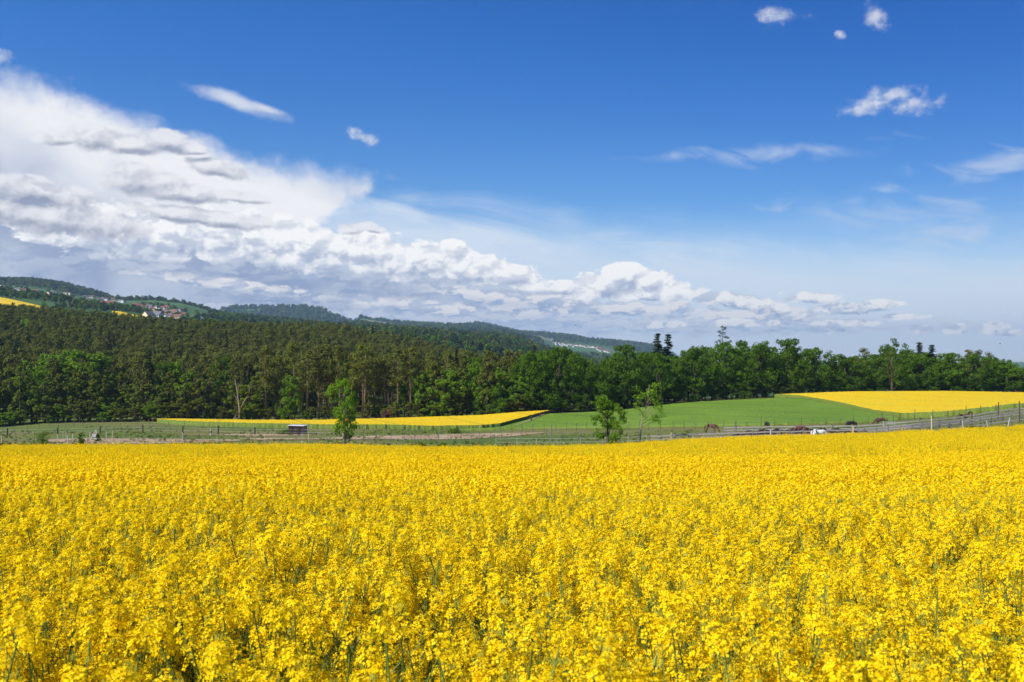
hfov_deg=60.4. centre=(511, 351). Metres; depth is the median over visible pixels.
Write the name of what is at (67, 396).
alder tree
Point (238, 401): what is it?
dead tree
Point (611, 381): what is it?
broadleaf tree
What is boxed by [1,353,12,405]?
pine tree
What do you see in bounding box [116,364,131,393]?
pine tree
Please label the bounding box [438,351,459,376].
pine tree
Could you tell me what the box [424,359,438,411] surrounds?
pine tree
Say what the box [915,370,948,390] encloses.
edge bush
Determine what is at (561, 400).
edge bush
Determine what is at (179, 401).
edge bush
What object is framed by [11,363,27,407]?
broadleaf tree
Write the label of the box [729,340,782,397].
broadleaf tree
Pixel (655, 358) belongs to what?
broadleaf tree
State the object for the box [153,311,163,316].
house
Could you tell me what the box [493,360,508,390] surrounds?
broadleaf tree
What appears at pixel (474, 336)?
distant woods
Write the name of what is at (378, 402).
edge bush
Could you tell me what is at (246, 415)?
edge bush
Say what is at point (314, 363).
pine tree
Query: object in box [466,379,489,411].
fresh green tree
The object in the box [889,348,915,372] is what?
broadleaf tree
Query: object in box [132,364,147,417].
pine tree
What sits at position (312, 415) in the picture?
edge bush
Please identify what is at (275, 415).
edge bush
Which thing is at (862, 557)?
rapeseed field
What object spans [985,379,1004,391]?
edge bush
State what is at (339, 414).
young tree
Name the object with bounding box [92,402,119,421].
edge bush
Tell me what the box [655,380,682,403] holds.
edge bush
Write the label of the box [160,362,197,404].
fresh green tree
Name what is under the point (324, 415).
edge bush
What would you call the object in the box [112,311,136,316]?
yellow field
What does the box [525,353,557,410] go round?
broadleaf tree
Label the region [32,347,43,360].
pine tree
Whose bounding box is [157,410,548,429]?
yellow field
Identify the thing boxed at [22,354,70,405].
fresh green tree
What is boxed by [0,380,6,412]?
alder tree
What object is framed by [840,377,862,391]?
edge bush
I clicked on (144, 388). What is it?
alder tree
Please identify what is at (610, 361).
broadleaf tree
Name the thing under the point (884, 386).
edge bush
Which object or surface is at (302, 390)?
pine tree
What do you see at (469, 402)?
edge bush
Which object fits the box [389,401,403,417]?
edge bush
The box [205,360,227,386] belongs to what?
pine tree
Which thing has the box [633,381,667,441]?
slender tree
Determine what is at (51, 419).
edge bush
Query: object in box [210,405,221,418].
edge bush
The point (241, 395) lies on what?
alder tree
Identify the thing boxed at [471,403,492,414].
edge bush
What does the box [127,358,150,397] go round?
pine tree
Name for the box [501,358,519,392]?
alder tree
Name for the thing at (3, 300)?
yellow field
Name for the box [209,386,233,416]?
alder tree
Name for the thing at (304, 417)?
edge bush
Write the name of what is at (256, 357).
pine tree
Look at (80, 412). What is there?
edge bush
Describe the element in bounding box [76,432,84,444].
bush
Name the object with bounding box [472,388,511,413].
edge bush
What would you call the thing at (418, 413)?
edge bush
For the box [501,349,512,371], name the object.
pine tree
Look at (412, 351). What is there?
pine tree
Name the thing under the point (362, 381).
pine tree
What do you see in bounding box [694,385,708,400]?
edge bush
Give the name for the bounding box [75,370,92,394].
broadleaf tree
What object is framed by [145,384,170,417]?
alder tree
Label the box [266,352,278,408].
pine tree
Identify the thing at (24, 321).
fresh green tree
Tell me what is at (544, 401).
edge bush
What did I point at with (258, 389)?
pine tree
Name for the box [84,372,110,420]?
alder tree
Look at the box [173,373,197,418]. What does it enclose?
alder tree
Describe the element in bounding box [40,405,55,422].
edge bush
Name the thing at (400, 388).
broadleaf tree
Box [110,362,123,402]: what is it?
pine tree
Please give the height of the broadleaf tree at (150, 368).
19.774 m
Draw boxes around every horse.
[704,424,719,432]
[792,426,807,433]
[811,429,826,434]
[845,421,856,427]
[872,417,887,425]
[957,411,972,422]
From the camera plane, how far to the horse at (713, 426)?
157.81 m
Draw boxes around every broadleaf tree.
[0,359,8,412]
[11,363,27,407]
[24,371,57,417]
[49,367,64,405]
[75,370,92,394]
[88,363,108,405]
[114,371,130,402]
[139,359,158,403]
[152,362,181,416]
[186,358,199,416]
[204,363,221,411]
[209,356,237,413]
[239,360,259,418]
[269,355,281,417]
[274,365,301,415]
[308,365,319,416]
[332,352,347,402]
[336,359,358,417]
[365,364,380,407]
[394,361,421,416]
[398,355,411,416]
[411,369,438,416]
[435,369,458,412]
[454,358,467,414]
[462,356,482,414]
[463,361,485,414]
[488,367,510,413]
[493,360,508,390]
[506,350,549,409]
[509,375,531,411]
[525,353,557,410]
[528,349,562,405]
[533,346,583,412]
[546,363,579,401]
[553,348,579,407]
[568,356,611,410]
[570,363,596,399]
[588,363,620,407]
[592,356,626,406]
[601,352,621,366]
[607,344,644,402]
[616,349,652,404]
[632,352,675,404]
[640,350,664,377]
[654,355,691,401]
[664,368,678,401]
[670,347,712,401]
[671,350,695,399]
[685,348,707,397]
[689,345,712,393]
[703,341,749,399]
[706,343,733,398]
[718,348,749,397]
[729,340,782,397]
[735,340,747,396]
[737,345,772,396]
[752,349,782,396]
[762,338,812,393]
[770,345,791,384]
[777,348,807,373]
[785,353,804,390]
[790,347,840,390]
[806,360,829,391]
[823,354,869,391]
[832,366,861,386]
[837,357,862,382]
[851,354,890,390]
[868,354,892,389]
[871,350,894,390]
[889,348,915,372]
[893,352,950,387]
[897,350,914,380]
[934,352,969,390]
[949,353,998,390]
[981,357,1003,391]
[986,361,1023,391]
[993,359,1012,388]
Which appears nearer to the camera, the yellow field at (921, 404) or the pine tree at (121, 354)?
the yellow field at (921, 404)
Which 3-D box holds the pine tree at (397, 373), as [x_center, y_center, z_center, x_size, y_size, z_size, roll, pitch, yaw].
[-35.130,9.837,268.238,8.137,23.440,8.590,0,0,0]
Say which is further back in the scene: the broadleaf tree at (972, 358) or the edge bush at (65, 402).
the broadleaf tree at (972, 358)
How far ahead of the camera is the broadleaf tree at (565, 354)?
299.99 m
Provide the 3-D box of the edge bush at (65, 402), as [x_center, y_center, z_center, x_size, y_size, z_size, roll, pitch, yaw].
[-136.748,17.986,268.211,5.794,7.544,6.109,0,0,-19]
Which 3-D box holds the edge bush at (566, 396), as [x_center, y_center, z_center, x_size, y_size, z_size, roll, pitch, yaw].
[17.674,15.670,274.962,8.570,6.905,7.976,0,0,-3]
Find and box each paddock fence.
[0,425,336,434]
[0,434,308,444]
[351,429,546,442]
[496,435,692,444]
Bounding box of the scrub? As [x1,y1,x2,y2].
[374,406,400,417]
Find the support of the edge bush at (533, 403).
on the ground at (129, 422)
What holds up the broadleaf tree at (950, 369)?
on the ground at (129, 422)
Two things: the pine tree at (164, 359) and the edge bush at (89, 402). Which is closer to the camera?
the edge bush at (89, 402)
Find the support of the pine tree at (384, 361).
on the ground at (129, 422)
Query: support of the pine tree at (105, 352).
on the ground at (129, 422)
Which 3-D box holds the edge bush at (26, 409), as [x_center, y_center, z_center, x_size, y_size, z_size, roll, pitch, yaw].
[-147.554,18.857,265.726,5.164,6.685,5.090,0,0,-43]
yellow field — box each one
[0,297,40,308]
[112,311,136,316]
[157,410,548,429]
[774,391,1023,418]
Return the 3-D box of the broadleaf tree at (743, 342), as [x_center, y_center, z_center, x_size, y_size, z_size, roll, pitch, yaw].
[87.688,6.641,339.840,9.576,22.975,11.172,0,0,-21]
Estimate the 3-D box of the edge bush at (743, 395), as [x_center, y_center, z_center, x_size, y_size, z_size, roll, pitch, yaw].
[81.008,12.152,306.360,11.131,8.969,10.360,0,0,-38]
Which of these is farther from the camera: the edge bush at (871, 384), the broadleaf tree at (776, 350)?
the broadleaf tree at (776, 350)
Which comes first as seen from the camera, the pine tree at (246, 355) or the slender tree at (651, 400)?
the slender tree at (651, 400)
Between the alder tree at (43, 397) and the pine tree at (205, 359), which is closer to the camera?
the alder tree at (43, 397)
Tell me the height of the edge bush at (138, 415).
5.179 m
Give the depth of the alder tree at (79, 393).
269.13 m
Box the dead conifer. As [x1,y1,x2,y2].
[714,324,731,398]
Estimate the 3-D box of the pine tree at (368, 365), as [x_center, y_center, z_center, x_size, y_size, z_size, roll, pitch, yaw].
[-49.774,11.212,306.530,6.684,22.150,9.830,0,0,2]
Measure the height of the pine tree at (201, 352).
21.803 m
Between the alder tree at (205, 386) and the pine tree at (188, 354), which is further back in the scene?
the pine tree at (188, 354)
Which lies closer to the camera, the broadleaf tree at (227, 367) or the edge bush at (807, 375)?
the broadleaf tree at (227, 367)
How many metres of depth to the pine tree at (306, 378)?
310.13 m
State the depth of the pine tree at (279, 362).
272.97 m
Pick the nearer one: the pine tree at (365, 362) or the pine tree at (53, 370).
the pine tree at (365, 362)
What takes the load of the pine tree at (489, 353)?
on the ground at (129, 422)
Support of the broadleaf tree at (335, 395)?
on the ground at (129, 422)
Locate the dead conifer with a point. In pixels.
(722, 333)
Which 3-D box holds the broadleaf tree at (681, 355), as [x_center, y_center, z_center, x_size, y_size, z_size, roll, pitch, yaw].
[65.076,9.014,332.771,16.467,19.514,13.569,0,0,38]
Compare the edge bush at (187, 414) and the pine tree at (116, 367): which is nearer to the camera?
the edge bush at (187, 414)
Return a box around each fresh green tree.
[16,319,42,339]
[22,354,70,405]
[41,349,117,415]
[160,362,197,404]
[280,375,303,419]
[424,370,468,415]
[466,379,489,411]
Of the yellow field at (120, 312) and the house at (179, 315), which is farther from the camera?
the house at (179, 315)
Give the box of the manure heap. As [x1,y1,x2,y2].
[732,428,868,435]
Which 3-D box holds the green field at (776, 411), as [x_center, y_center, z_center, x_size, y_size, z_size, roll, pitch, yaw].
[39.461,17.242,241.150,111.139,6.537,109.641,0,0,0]
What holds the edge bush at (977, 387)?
on the ground at (129, 422)
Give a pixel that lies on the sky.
(845, 177)
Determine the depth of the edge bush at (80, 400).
267.17 m
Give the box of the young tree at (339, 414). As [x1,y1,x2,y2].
[324,378,359,444]
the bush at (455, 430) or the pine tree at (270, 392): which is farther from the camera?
the pine tree at (270, 392)
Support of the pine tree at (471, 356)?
on the ground at (129, 422)
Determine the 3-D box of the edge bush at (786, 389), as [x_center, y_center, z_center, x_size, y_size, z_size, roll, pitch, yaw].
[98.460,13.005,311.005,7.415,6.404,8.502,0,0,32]
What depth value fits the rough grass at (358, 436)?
159.95 m
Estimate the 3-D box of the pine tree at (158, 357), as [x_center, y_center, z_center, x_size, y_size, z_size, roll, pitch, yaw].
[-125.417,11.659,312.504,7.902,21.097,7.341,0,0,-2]
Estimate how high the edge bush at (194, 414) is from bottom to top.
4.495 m
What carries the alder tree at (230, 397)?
on the ground at (129, 422)
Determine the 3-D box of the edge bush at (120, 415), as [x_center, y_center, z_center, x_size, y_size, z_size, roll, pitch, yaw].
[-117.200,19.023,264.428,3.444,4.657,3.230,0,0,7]
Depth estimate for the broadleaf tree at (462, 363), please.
283.03 m
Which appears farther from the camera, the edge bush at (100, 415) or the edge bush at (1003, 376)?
the edge bush at (1003, 376)
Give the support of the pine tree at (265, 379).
on the ground at (129, 422)
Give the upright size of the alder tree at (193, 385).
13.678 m
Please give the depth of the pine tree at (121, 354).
331.23 m
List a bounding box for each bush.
[0,412,15,426]
[4,410,19,425]
[14,409,28,424]
[15,403,32,424]
[24,430,58,445]
[27,409,43,423]
[39,410,46,422]
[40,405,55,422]
[43,414,57,422]
[44,405,68,422]
[53,399,72,421]
[62,399,78,422]
[71,401,88,422]
[73,399,93,421]
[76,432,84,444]
[81,400,98,421]
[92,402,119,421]
[97,412,109,421]
[107,402,124,421]
[116,407,128,421]
[128,407,142,421]
[132,405,142,418]
[136,401,158,420]
[143,404,161,420]
[146,397,167,419]
[159,407,172,418]
[165,402,180,418]
[172,397,187,418]
[178,405,192,418]
[188,409,196,418]
[199,414,211,418]
[203,409,215,418]
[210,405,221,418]
[217,407,230,418]
[234,405,249,419]
[240,402,258,419]
[240,410,251,419]
[250,402,266,419]
[261,407,273,419]
[272,407,281,419]
[275,429,287,433]
[276,406,298,419]
[299,411,308,419]
[306,406,317,419]
[319,407,329,419]
[342,398,359,416]
[357,402,372,418]
[366,397,382,417]
[373,404,389,416]
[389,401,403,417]
[403,401,416,416]
[411,403,425,416]
[413,398,430,416]
[420,401,443,416]
[439,396,457,415]
[447,427,469,433]
[450,397,468,415]
[454,404,465,415]
[461,395,475,414]
[469,396,480,414]
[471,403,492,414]
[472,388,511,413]
[489,391,517,413]
[503,401,515,412]
[510,391,535,410]
[511,396,524,411]
[512,395,528,411]
[523,387,548,410]
[532,389,563,409]
[554,398,570,412]
[559,391,581,411]
[571,395,587,411]
[588,385,627,409]
[609,383,640,407]
[609,390,628,405]
[632,388,652,406]
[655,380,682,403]
[660,383,686,402]
[673,377,701,401]
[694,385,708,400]
[700,379,726,399]
[703,373,729,398]
[709,387,727,399]
[720,382,741,398]
[727,374,761,398]
[742,379,767,397]
[755,378,776,397]
[773,385,785,394]
[779,380,802,393]
[790,385,805,392]
[793,365,824,392]
[794,375,813,392]
[803,378,824,392]
[804,368,837,391]
[815,374,844,391]
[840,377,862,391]
[862,375,882,390]
[867,376,890,390]
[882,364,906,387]
[887,372,919,390]
[910,383,925,390]
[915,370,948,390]
[933,381,948,390]
[941,377,965,390]
[957,381,970,390]
[962,382,980,390]
[969,374,996,391]
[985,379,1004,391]
[993,371,1020,391]
[998,372,1023,391]
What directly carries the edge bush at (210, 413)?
on the ground at (129, 422)
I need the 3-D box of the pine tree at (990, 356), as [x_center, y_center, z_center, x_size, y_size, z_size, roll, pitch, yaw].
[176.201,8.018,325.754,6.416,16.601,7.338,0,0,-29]
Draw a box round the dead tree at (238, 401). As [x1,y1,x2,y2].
[233,381,250,418]
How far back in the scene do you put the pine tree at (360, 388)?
311.21 m
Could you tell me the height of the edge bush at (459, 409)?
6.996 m
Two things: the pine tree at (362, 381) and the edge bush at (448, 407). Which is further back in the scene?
the pine tree at (362, 381)
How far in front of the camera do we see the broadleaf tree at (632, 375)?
283.68 m
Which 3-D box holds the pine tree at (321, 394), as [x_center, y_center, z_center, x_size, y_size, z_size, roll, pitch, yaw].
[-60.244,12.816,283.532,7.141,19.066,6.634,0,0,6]
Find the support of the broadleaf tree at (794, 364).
on the ground at (129, 422)
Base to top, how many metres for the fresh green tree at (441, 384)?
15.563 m
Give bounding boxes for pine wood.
[0,302,521,401]
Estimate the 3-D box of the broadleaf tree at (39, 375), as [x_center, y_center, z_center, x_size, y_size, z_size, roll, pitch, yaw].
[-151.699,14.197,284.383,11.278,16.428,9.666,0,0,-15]
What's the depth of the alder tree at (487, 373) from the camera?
266.00 m
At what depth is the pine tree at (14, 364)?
300.75 m
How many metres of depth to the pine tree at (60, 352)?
329.71 m
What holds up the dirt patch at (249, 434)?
on the ground at (129, 422)
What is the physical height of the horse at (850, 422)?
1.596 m
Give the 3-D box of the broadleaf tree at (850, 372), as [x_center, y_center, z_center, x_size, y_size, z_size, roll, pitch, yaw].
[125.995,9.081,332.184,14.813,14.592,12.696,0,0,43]
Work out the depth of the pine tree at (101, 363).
300.99 m
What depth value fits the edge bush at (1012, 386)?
312.77 m
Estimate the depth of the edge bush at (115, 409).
266.31 m
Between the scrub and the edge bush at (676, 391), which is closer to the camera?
the scrub
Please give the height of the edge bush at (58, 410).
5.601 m
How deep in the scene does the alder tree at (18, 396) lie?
265.43 m
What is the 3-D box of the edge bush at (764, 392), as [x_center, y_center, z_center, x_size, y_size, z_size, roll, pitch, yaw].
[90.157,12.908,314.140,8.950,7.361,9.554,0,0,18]
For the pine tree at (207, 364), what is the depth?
306.41 m
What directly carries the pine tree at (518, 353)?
on the ground at (129, 422)
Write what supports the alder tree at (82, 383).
on the ground at (129, 422)
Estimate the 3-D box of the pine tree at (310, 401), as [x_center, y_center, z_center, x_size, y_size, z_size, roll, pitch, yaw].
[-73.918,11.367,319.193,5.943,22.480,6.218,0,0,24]
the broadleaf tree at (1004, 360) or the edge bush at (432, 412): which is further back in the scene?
the broadleaf tree at (1004, 360)
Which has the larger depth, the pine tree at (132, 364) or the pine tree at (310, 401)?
the pine tree at (310, 401)
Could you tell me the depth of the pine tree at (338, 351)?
268.69 m
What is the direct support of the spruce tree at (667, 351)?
on the ground at (129, 422)
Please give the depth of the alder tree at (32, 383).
268.87 m
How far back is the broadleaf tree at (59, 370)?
288.80 m
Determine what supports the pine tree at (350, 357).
on the ground at (129, 422)
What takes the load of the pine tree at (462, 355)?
on the ground at (129, 422)
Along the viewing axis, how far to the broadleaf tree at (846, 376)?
328.02 m
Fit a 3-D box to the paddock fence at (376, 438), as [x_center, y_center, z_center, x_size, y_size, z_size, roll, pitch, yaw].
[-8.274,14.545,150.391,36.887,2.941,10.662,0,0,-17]
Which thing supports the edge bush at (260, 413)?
on the ground at (129, 422)
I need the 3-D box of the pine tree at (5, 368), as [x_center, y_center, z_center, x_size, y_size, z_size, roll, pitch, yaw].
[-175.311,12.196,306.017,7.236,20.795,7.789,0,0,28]
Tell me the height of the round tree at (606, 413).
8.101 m
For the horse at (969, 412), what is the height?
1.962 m
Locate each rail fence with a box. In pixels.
[649,411,1023,441]
[723,406,1023,432]
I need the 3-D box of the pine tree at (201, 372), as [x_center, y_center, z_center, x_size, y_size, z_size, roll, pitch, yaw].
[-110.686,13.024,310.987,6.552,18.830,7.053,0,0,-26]
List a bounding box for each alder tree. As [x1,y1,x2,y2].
[0,368,23,424]
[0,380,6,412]
[8,364,30,424]
[21,379,41,422]
[27,377,60,422]
[45,373,68,421]
[55,367,83,421]
[68,371,91,421]
[73,366,101,420]
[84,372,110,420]
[96,381,121,420]
[110,383,131,420]
[120,384,146,420]
[133,384,156,420]
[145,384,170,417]
[160,370,180,415]
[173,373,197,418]
[186,378,207,418]
[198,372,221,414]
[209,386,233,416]
[218,382,242,415]
[234,383,250,417]
[236,376,267,419]
[425,361,447,415]
[454,368,469,415]
[475,361,494,413]
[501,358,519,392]
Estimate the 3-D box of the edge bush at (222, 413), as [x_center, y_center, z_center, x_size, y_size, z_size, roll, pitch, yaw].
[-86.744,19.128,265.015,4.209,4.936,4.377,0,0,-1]
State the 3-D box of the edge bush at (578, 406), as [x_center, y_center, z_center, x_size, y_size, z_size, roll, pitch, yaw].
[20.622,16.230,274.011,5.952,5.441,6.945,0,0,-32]
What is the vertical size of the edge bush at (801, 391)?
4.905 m
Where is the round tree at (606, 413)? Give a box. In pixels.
[590,394,627,443]
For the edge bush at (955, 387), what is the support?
on the ground at (129, 422)
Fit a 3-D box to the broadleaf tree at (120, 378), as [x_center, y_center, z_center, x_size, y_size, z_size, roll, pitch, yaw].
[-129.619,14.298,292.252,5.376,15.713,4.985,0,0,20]
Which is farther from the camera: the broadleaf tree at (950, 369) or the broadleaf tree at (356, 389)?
the broadleaf tree at (950, 369)
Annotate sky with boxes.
[0,0,1023,361]
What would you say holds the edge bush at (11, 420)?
on the ground at (129, 422)
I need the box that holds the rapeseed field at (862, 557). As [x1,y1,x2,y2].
[0,423,1023,681]
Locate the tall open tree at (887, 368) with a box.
[874,338,908,390]
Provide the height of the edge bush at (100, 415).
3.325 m
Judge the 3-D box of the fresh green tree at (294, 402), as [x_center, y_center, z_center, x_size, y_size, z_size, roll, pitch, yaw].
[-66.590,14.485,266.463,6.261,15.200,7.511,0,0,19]
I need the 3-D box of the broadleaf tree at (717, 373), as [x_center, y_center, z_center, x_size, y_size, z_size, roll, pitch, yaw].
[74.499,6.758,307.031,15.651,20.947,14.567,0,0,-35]
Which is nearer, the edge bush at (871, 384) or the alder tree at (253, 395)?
the alder tree at (253, 395)
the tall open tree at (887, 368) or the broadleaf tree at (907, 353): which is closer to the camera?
the tall open tree at (887, 368)
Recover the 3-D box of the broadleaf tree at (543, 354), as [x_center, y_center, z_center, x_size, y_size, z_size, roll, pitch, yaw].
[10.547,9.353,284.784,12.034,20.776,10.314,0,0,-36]
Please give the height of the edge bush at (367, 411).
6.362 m
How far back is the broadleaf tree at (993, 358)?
322.69 m
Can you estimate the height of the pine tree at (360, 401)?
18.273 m
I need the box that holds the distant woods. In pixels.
[0,276,680,364]
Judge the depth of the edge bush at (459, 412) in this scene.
266.49 m
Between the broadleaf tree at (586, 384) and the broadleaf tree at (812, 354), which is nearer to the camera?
the broadleaf tree at (586, 384)
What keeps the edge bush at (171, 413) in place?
on the ground at (129, 422)
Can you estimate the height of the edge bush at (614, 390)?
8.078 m
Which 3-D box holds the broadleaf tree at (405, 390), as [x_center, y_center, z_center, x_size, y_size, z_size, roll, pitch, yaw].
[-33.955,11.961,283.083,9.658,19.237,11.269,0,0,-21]
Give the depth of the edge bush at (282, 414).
265.77 m
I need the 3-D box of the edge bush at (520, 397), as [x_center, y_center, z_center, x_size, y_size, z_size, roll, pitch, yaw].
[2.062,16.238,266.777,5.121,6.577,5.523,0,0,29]
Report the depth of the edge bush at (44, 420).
266.19 m
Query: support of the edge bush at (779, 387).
on the ground at (129, 422)
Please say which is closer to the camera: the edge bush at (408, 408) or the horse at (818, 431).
the horse at (818, 431)
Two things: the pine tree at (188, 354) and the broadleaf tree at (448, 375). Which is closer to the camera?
the broadleaf tree at (448, 375)
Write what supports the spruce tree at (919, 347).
on the ground at (129, 422)
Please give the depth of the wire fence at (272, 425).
211.39 m
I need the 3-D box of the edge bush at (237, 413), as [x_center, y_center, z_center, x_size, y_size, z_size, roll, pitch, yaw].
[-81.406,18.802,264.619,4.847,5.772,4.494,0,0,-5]
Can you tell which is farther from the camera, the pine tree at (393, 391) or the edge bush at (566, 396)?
the pine tree at (393, 391)
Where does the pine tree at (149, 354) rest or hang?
on the ground at (129, 422)
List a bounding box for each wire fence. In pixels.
[137,420,459,430]
[515,415,904,430]
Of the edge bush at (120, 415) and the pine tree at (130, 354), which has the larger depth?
the pine tree at (130, 354)
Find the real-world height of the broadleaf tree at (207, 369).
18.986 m
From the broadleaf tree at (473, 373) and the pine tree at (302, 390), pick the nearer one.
the broadleaf tree at (473, 373)
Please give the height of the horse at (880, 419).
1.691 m
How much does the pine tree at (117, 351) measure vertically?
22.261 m
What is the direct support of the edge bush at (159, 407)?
on the ground at (129, 422)
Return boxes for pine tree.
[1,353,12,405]
[2,358,13,409]
[3,355,20,405]
[6,366,21,406]
[18,358,31,381]
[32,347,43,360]
[44,358,60,406]
[54,349,67,355]
[99,361,114,393]
[101,369,115,401]
[102,349,118,371]
[108,359,116,383]
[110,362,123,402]
[111,348,122,400]
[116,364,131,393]
[118,352,129,365]
[118,357,129,385]
[125,351,142,401]
[127,357,140,397]
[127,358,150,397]
[129,353,146,387]
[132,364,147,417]
[133,351,148,400]
[146,350,154,400]
[151,355,162,396]
[152,360,168,401]
[154,353,167,377]
[172,356,185,373]
[176,352,192,372]
[181,353,189,405]
[184,355,205,380]
[188,364,205,407]
[194,350,206,361]
[196,362,204,394]
[197,355,210,411]
[200,362,215,414]
[202,354,212,370]
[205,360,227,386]
[212,354,222,399]
[225,353,250,418]
[231,357,250,399]
[238,352,251,383]
[248,362,263,415]
[250,354,264,412]
[253,346,279,418]
[253,354,274,402]
[259,363,272,413]
[262,356,275,414]
[262,358,276,414]
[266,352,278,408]
[267,355,290,419]
[281,341,305,419]
[292,363,306,418]
[294,349,322,418]
[294,353,308,414]
[296,359,313,414]
[302,355,314,410]
[309,344,330,419]
[314,363,333,406]
[315,343,344,418]
[321,367,335,415]
[324,343,355,405]
[340,352,364,413]
[349,343,378,418]
[354,352,371,416]
[354,367,366,411]
[355,390,366,411]
[359,352,372,401]
[360,356,383,405]
[366,364,383,395]
[372,357,400,407]
[376,353,396,407]
[382,363,397,406]
[384,346,408,417]
[388,364,397,408]
[397,346,425,416]
[418,359,426,392]
[424,355,434,383]
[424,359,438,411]
[430,354,444,367]
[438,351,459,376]
[438,356,445,369]
[450,347,463,409]
[458,350,470,371]
[459,349,475,407]
[479,350,500,375]
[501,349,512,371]
[514,351,522,359]
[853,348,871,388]
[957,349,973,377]
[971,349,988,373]
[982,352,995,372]
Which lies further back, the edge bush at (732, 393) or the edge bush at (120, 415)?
the edge bush at (732, 393)
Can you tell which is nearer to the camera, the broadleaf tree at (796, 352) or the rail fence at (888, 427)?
the rail fence at (888, 427)
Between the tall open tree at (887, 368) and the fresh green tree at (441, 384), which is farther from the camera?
the tall open tree at (887, 368)
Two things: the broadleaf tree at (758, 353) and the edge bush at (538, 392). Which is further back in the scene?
the broadleaf tree at (758, 353)
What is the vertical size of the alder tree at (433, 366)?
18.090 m
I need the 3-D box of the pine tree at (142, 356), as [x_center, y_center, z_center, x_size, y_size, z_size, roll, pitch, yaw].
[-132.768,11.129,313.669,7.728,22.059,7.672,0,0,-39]
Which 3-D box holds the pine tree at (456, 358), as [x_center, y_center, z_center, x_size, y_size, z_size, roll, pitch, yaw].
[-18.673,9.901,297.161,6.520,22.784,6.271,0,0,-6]
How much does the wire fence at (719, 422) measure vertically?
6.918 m
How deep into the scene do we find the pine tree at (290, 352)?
270.27 m
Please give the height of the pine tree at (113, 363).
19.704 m
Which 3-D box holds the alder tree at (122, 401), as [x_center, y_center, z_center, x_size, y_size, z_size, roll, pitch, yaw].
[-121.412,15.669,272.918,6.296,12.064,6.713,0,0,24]
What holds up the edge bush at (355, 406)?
on the ground at (129, 422)
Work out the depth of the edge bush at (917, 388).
316.92 m
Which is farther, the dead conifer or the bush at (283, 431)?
the dead conifer
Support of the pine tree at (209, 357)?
on the ground at (129, 422)
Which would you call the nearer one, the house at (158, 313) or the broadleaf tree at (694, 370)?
the broadleaf tree at (694, 370)
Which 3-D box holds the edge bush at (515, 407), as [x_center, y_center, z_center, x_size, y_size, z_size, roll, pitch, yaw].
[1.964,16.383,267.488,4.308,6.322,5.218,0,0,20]
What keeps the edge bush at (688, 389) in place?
on the ground at (129, 422)
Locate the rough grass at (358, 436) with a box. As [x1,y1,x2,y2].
[0,408,1023,446]
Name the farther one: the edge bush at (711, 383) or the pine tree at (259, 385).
the edge bush at (711, 383)
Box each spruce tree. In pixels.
[647,333,671,399]
[662,334,673,370]
[903,342,931,390]
[927,345,947,390]
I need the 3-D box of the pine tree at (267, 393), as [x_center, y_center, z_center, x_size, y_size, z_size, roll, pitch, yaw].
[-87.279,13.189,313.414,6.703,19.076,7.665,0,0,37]
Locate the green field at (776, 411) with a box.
[448,398,898,430]
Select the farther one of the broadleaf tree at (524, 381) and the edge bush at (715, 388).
the edge bush at (715, 388)
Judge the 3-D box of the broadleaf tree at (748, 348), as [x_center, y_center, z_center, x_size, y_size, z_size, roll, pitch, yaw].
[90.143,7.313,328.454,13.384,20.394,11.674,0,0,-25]
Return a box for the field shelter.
[288,424,307,433]
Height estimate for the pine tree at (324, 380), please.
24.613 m
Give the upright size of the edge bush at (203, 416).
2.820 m
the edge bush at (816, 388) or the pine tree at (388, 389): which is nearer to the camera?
the pine tree at (388, 389)
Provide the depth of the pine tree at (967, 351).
325.08 m
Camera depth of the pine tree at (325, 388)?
300.35 m
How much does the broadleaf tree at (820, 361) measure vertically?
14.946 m
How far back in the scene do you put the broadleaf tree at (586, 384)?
291.40 m
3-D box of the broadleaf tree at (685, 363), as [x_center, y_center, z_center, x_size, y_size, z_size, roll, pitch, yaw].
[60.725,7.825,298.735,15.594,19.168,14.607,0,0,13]
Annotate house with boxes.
[142,311,155,317]
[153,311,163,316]
[173,313,183,318]
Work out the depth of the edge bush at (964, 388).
315.55 m
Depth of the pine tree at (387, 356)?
297.19 m
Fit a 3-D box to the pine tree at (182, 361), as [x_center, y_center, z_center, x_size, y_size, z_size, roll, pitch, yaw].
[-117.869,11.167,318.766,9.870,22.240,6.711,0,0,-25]
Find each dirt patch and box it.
[48,438,239,443]
[183,434,310,435]
[240,432,543,439]
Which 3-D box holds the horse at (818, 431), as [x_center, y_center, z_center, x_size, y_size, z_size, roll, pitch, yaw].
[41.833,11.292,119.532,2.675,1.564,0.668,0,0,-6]
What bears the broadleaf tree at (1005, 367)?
on the ground at (129, 422)
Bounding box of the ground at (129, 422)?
[0,283,1023,446]
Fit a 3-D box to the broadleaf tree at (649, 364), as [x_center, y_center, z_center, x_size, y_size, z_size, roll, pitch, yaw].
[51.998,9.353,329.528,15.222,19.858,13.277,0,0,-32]
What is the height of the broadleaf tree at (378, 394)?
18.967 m
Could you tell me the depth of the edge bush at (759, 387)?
309.46 m
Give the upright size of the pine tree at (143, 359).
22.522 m
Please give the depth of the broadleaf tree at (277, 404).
289.12 m
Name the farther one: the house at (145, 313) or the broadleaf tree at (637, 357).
the house at (145, 313)
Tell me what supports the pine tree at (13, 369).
on the ground at (129, 422)
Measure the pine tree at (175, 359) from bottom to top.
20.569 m
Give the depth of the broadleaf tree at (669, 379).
310.65 m

